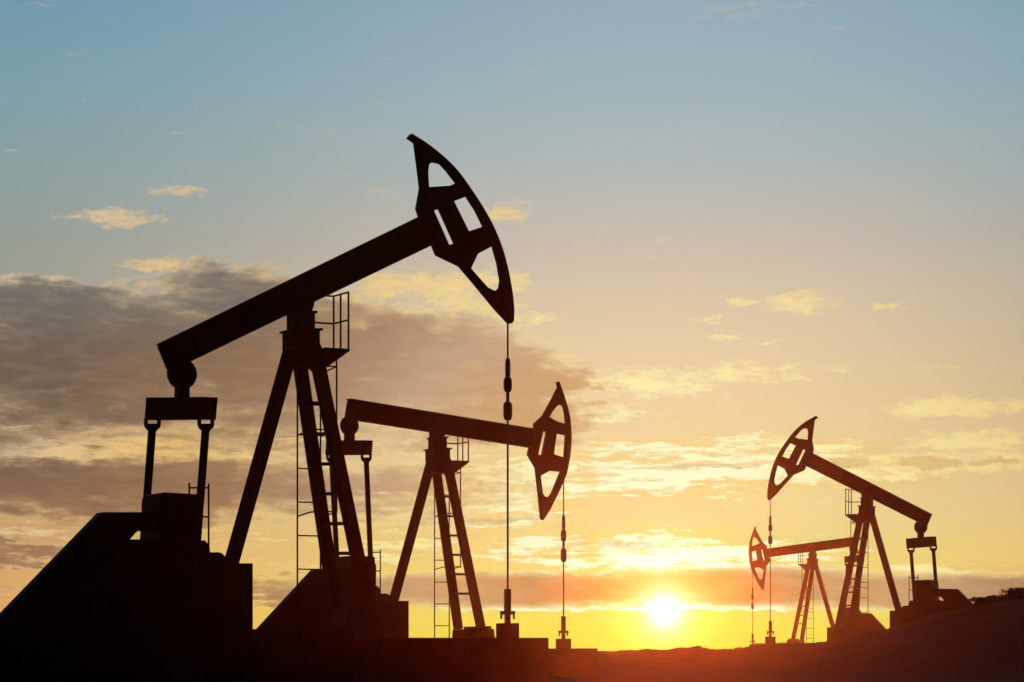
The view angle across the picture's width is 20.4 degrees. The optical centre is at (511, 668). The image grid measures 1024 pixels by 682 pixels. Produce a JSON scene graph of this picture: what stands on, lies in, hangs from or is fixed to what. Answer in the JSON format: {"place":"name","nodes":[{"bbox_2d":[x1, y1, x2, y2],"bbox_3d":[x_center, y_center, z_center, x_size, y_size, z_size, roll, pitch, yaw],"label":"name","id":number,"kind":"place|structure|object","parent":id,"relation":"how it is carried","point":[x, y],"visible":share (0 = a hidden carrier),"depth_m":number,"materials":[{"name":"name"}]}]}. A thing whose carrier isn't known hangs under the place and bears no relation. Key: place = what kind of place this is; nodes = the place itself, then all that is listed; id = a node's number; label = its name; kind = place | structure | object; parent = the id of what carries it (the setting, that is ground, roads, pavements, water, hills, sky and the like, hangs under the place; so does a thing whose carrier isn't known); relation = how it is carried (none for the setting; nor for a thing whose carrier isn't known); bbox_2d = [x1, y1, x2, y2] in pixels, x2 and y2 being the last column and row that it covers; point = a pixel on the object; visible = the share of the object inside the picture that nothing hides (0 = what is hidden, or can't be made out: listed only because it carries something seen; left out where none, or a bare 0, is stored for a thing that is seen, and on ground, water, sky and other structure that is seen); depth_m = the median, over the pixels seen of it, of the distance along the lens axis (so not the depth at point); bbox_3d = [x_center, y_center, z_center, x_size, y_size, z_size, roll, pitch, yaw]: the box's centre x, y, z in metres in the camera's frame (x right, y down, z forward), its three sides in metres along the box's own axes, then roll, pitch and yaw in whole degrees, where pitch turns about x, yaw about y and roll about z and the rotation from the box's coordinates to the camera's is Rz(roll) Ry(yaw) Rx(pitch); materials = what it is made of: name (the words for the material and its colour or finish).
{"place":"outdoors","nodes":[
{"label":"outdoors","id":0,"kind":"place"},
{"bbox_2d":[0,0,1023,651],"label":"sky","id":1,"kind":"structure","parent":0,"point":[723,227],"materials":[{"name":"blue"}]},
{"bbox_2d":[548,596,1023,681],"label":"ground","id":2,"kind":"structure","parent":0,"point":[968,646],"depth_m":99.21,"materials":[{"name":"soil"}]},
{"bbox_2d":[0,629,547,681],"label":"concrete foundation","id":3,"kind":"object","parent":2,"relation":"on","point":[185,655],"visible":1,"depth_m":55.85,"materials":[{"name":"black concrete"}]},
{"bbox_2d":[0,134,513,637],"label":"pumpjack","id":4,"kind":"object","parent":3,"relation":"on","point":[166,570],"visible":0.99,"depth_m":56.72,"materials":[{"name":"paint"}]},
{"bbox_2d":[496,589,518,637],"bbox_3d":[-0.093,-1.155,59.560,0.398,1.025,0.300,0,0,-28],"label":"wellhead","id":5,"kind":"object","parent":3,"relation":"on","point":[507,628],"visible":1,"depth_m":59.49,"materials":[{"name":"metal"}]},
{"bbox_2d":[548,648,596,676],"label":"concrete foundation","id":6,"kind":"object","parent":2,"relation":"on","point":[572,662],"visible":0.23,"depth_m":89.47,"materials":[{"name":"brown concrete"}]},
{"bbox_2d":[257,381,571,637],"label":"pumpjack","id":7,"kind":"object","parent":6,"relation":"on","point":[438,427],"visible":0.84,"depth_m":88.04,"materials":[{"name":"paint"}]},
{"bbox_2d":[556,616,570,647],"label":"wellhead","id":8,"kind":"object","parent":6,"relation":"on","point":[562,642],"visible":0.84,"depth_m":90.34,"materials":[{"name":"metal"}]},
{"bbox_2d":[753,643,798,644],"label":"concrete foundation","id":9,"kind":"object","parent":2,"relation":"on","point":[766,643],"visible":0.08,"depth_m":129.83,"materials":[{"name":"brown concrete"}]},
{"bbox_2d":[765,621,775,642],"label":"wellhead","id":10,"kind":"object","parent":9,"relation":"on","point":[770,639],"visible":0.98,"depth_m":130.62,"materials":[{"name":"metal"}]},
{"bbox_2d":[749,527,885,642],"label":"pumpjack","id":11,"kind":"object","parent":2,"relation":"on","point":[871,622],"visible":0.73,"depth_m":195.62,"materials":[{"name":"paint"}]},
{"bbox_2d":[767,416,969,641],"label":"pumpjack","id":12,"kind":"object","parent":2,"relation":"on","point":[926,601],"visible":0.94,"depth_m":128.23,"materials":[{"name":"paint"}]},
{"bbox_2d":[962,600,995,605],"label":"shrub","id":13,"kind":"object","parent":2,"relation":"on","point":[969,602],"visible":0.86,"depth_m":111.91,"materials":[{"name":"black plant"}]},
{"bbox_2d":[968,595,997,601],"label":"shrub","id":14,"kind":"object","parent":2,"relation":"on","point":[973,597],"visible":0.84,"depth_m":111.62,"materials":[{"name":"black plant"}]},
{"bbox_2d":[966,595,1011,602],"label":"shrub","id":15,"kind":"object","parent":2,"relation":"on","point":[982,599],"visible":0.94,"depth_m":111.01,"materials":[{"name":"black plant"}]},
{"bbox_2d":[999,587,1023,594],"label":"shrub","id":16,"kind":"object","parent":2,"relation":"on","point":[1019,590],"visible":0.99,"depth_m":111.49,"materials":[{"name":"black plant"}]},
{"label":"concrete foundation","id":17,"kind":"object","parent":2,"relation":"on","visible":0},
{"bbox_2d":[749,634,754,645],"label":"wellhead","id":18,"kind":"object","parent":17,"relation":"on","point":[752,641],"visible":0.71,"depth_m":197.81,"materials":[{"name":"metal"}]},
{"bbox_2d":[597,597,1023,661],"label":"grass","id":19,"kind":"structure","parent":0,"point":[649,650],"depth_m":109.83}
]}

